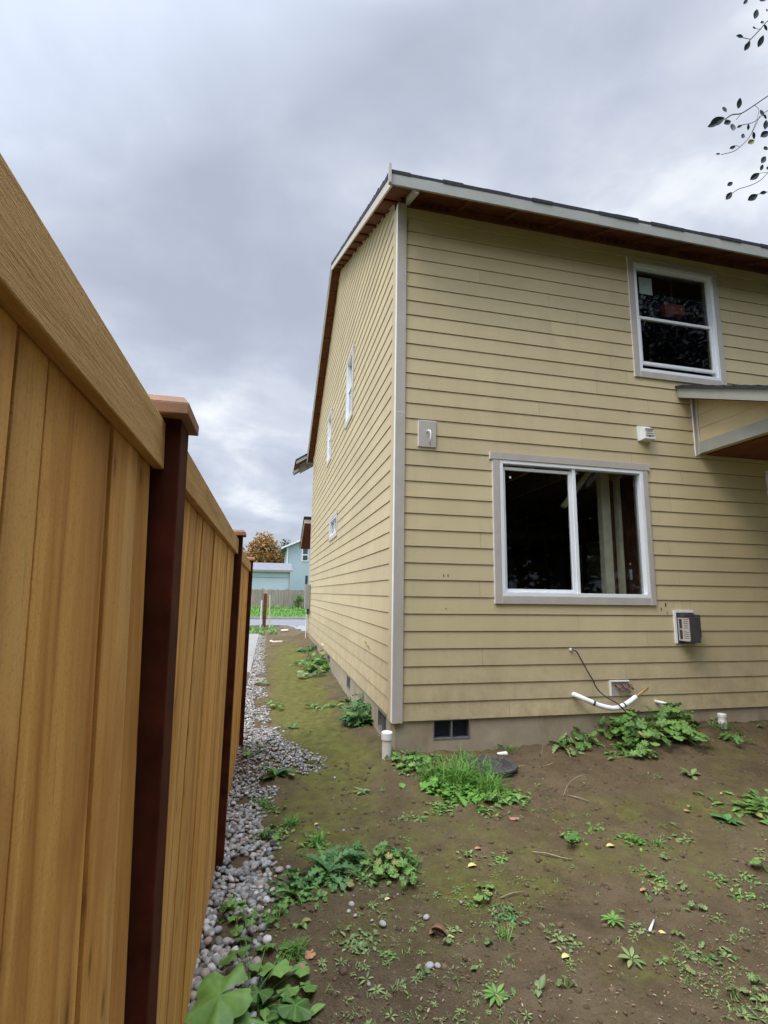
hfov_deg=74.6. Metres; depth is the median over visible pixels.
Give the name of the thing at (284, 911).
leafy weed
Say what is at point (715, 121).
garden tree
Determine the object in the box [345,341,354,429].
window
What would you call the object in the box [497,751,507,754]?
plaster scrap
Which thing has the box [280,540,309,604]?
blue house
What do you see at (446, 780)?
grass clump
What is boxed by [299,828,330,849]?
grass tuft
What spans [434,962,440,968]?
stone
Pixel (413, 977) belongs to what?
seedlings
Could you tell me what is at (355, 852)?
leafy weed
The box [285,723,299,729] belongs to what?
side yard weed
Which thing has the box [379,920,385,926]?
stone
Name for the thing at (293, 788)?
edge weeds
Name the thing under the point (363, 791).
weed
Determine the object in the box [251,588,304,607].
grey fence
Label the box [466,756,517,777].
septic lid
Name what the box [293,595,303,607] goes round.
verge bush
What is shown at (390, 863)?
leafy clump
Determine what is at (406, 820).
weed
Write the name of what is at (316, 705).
side yard weed
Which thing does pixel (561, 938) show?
weed
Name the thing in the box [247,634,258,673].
path
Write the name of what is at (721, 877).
weed
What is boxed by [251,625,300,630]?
driveway kerb
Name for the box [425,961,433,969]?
stone
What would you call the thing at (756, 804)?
leafy weed
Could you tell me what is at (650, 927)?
stick
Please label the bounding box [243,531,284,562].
autumn tree
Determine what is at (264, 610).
red post
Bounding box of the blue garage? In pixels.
[251,562,291,606]
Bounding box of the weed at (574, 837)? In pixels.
[560,827,587,844]
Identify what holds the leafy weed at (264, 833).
on the ground
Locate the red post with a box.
[262,593,266,627]
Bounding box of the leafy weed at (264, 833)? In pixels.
[251,824,288,848]
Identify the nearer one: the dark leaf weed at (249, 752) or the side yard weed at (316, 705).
the dark leaf weed at (249, 752)
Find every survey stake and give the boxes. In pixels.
[260,600,261,627]
[269,595,270,627]
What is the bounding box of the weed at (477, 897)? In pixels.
[473,884,494,900]
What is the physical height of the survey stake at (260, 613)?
1.350 m
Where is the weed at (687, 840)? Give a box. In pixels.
[667,831,695,843]
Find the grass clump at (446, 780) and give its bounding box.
[399,747,519,810]
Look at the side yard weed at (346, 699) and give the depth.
7.62 m
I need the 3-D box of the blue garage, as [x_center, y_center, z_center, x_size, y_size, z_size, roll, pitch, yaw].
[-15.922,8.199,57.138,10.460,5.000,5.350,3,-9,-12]
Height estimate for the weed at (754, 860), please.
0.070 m
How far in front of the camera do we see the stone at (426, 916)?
2.58 m
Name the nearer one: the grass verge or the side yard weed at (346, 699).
the side yard weed at (346, 699)
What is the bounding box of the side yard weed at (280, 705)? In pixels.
[267,701,284,708]
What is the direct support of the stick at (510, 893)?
on the ground
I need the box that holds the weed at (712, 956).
[698,941,737,966]
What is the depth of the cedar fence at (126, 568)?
0.66 m
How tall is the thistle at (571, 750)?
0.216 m
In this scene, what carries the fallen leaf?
on the ground
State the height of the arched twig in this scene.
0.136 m
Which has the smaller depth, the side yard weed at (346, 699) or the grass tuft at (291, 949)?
the grass tuft at (291, 949)
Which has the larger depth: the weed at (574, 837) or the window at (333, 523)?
the window at (333, 523)
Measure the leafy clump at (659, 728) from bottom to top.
0.507 m
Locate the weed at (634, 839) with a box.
[612,831,647,850]
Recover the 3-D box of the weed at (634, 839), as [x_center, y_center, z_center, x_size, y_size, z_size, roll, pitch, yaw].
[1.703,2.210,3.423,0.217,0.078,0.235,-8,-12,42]
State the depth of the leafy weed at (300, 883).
2.79 m
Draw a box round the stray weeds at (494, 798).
[246,700,767,968]
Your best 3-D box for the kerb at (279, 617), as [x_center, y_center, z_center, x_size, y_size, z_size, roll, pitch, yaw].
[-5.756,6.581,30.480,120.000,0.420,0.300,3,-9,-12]
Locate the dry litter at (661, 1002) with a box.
[280,754,767,1023]
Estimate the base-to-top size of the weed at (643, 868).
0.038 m
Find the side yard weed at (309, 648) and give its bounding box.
[299,641,316,652]
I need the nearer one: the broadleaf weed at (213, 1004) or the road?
the broadleaf weed at (213, 1004)
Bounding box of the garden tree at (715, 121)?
[708,0,767,200]
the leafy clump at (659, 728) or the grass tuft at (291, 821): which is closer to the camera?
the grass tuft at (291, 821)
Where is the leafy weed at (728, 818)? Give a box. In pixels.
[711,810,751,828]
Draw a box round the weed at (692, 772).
[680,767,701,779]
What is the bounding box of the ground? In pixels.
[200,605,767,1023]
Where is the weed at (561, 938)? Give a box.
[539,922,584,951]
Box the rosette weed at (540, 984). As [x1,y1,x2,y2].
[531,974,545,996]
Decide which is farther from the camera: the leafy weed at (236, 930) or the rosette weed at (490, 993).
the leafy weed at (236, 930)
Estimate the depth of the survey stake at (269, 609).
21.46 m
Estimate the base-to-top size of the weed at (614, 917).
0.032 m
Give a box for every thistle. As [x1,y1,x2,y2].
[293,842,361,893]
[547,732,585,756]
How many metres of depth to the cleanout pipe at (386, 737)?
4.87 m
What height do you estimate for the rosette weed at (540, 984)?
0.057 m
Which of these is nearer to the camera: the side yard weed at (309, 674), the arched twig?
the arched twig
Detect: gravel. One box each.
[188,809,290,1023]
[227,635,327,814]
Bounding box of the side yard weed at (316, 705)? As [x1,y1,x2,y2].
[304,703,330,711]
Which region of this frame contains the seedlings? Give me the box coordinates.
[317,777,767,1023]
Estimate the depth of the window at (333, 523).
10.80 m
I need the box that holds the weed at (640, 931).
[624,921,655,935]
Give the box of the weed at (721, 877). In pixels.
[702,870,741,883]
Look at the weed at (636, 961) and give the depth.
2.33 m
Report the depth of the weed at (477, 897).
2.76 m
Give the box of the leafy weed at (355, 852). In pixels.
[334,839,371,876]
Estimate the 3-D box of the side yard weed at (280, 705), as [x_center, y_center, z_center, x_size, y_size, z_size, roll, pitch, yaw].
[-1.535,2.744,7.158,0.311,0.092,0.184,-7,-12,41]
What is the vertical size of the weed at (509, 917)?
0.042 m
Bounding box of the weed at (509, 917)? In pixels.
[491,904,531,926]
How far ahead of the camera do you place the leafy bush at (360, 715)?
6.18 m
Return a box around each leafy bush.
[289,649,331,673]
[335,693,373,727]
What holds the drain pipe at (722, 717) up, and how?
on the ground
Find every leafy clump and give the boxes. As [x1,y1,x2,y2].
[360,840,415,884]
[394,748,423,763]
[587,702,715,759]
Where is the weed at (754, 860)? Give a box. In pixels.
[749,857,767,872]
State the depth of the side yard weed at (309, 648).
13.25 m
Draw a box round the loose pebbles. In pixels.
[274,735,696,986]
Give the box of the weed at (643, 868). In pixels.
[629,865,663,883]
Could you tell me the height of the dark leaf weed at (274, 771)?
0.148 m
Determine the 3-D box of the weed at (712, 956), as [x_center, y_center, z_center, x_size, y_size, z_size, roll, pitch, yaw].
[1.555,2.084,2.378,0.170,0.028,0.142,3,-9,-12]
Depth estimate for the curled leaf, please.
2.50 m
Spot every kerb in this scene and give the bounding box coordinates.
[250,617,307,618]
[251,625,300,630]
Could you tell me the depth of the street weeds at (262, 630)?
20.66 m
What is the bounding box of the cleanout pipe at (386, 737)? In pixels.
[381,730,392,759]
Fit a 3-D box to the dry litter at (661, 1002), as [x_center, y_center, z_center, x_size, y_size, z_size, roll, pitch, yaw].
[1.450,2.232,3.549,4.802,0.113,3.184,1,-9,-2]
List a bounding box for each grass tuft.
[246,792,290,807]
[274,935,311,968]
[281,810,302,826]
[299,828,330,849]
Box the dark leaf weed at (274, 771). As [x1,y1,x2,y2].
[261,766,294,778]
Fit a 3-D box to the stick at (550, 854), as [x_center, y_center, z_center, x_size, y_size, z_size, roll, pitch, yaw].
[1.063,2.171,3.188,0.240,0.029,0.025,-2,-10,17]
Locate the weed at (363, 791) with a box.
[355,787,370,795]
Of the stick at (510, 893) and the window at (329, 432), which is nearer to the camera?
the stick at (510, 893)
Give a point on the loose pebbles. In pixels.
(460, 902)
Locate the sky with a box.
[0,0,767,552]
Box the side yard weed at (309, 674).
[297,669,325,676]
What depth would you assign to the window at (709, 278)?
6.68 m
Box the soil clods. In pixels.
[283,720,767,1023]
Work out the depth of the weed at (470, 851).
3.22 m
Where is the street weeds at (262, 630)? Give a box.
[249,623,277,634]
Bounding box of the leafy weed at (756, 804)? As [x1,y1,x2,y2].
[693,788,767,824]
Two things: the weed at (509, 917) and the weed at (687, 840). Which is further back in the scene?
the weed at (687, 840)
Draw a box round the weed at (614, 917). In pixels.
[600,910,624,927]
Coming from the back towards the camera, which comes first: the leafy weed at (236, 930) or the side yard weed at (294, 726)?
the side yard weed at (294, 726)
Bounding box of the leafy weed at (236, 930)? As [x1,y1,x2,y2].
[230,905,258,935]
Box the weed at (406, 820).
[392,811,419,822]
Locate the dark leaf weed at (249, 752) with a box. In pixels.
[243,745,266,755]
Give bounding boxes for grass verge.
[250,605,307,616]
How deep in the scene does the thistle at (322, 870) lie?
2.95 m
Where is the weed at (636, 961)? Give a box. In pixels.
[617,945,646,969]
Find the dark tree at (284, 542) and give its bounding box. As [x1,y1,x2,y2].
[276,539,290,561]
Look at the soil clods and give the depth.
3.13 m
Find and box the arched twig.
[563,774,589,796]
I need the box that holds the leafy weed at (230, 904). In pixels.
[217,892,247,923]
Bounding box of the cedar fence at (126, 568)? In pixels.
[0,153,254,1023]
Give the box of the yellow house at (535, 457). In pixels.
[293,163,767,752]
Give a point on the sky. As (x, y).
(201, 169)
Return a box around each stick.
[500,891,523,897]
[532,851,571,859]
[648,919,654,931]
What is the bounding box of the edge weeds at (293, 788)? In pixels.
[231,653,375,1018]
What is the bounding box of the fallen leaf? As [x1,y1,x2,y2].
[304,948,315,958]
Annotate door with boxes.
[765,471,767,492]
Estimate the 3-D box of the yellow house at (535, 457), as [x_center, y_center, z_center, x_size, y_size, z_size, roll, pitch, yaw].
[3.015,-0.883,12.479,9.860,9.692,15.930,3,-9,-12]
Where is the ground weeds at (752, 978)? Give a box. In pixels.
[390,770,767,1023]
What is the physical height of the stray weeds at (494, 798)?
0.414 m
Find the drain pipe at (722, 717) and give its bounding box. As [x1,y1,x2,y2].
[717,713,726,728]
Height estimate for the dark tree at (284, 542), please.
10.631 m
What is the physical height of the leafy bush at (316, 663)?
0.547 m
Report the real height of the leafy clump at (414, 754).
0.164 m
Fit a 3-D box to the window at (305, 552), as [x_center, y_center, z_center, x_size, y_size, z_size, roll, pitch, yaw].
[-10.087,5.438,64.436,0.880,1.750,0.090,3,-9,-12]
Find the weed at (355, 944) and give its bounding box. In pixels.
[339,927,380,954]
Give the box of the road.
[250,619,305,626]
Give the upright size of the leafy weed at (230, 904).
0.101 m
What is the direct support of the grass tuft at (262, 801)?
on the ground
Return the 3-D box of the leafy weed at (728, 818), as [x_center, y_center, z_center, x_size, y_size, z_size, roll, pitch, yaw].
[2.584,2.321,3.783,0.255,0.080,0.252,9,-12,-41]
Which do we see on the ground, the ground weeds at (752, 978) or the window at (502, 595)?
the ground weeds at (752, 978)
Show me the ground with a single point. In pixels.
(290, 690)
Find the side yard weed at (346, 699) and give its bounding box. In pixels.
[338,697,349,702]
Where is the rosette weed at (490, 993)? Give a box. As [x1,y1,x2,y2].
[481,983,512,1005]
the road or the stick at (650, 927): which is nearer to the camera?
the stick at (650, 927)
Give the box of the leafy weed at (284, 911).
[272,903,288,914]
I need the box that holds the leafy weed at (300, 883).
[261,868,313,907]
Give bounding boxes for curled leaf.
[428,923,447,936]
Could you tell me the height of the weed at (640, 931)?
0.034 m
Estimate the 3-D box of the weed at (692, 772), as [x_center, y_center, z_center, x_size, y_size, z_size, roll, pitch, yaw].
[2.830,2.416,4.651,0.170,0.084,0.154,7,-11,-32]
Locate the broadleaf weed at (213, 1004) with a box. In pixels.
[185,914,325,1023]
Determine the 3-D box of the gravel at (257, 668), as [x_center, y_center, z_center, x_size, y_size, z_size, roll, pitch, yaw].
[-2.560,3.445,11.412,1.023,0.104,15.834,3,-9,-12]
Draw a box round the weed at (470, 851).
[456,849,476,862]
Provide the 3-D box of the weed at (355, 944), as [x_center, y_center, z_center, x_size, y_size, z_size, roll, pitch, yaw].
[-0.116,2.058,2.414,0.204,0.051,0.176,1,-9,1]
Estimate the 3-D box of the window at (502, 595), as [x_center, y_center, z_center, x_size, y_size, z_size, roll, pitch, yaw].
[2.212,0.212,5.876,2.113,1.705,0.104,3,-9,-12]
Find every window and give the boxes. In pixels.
[301,549,308,560]
[326,405,332,467]
[329,510,337,541]
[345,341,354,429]
[489,452,656,604]
[626,256,726,384]
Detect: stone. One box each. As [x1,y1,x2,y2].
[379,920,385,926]
[423,914,429,919]
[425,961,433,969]
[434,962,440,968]

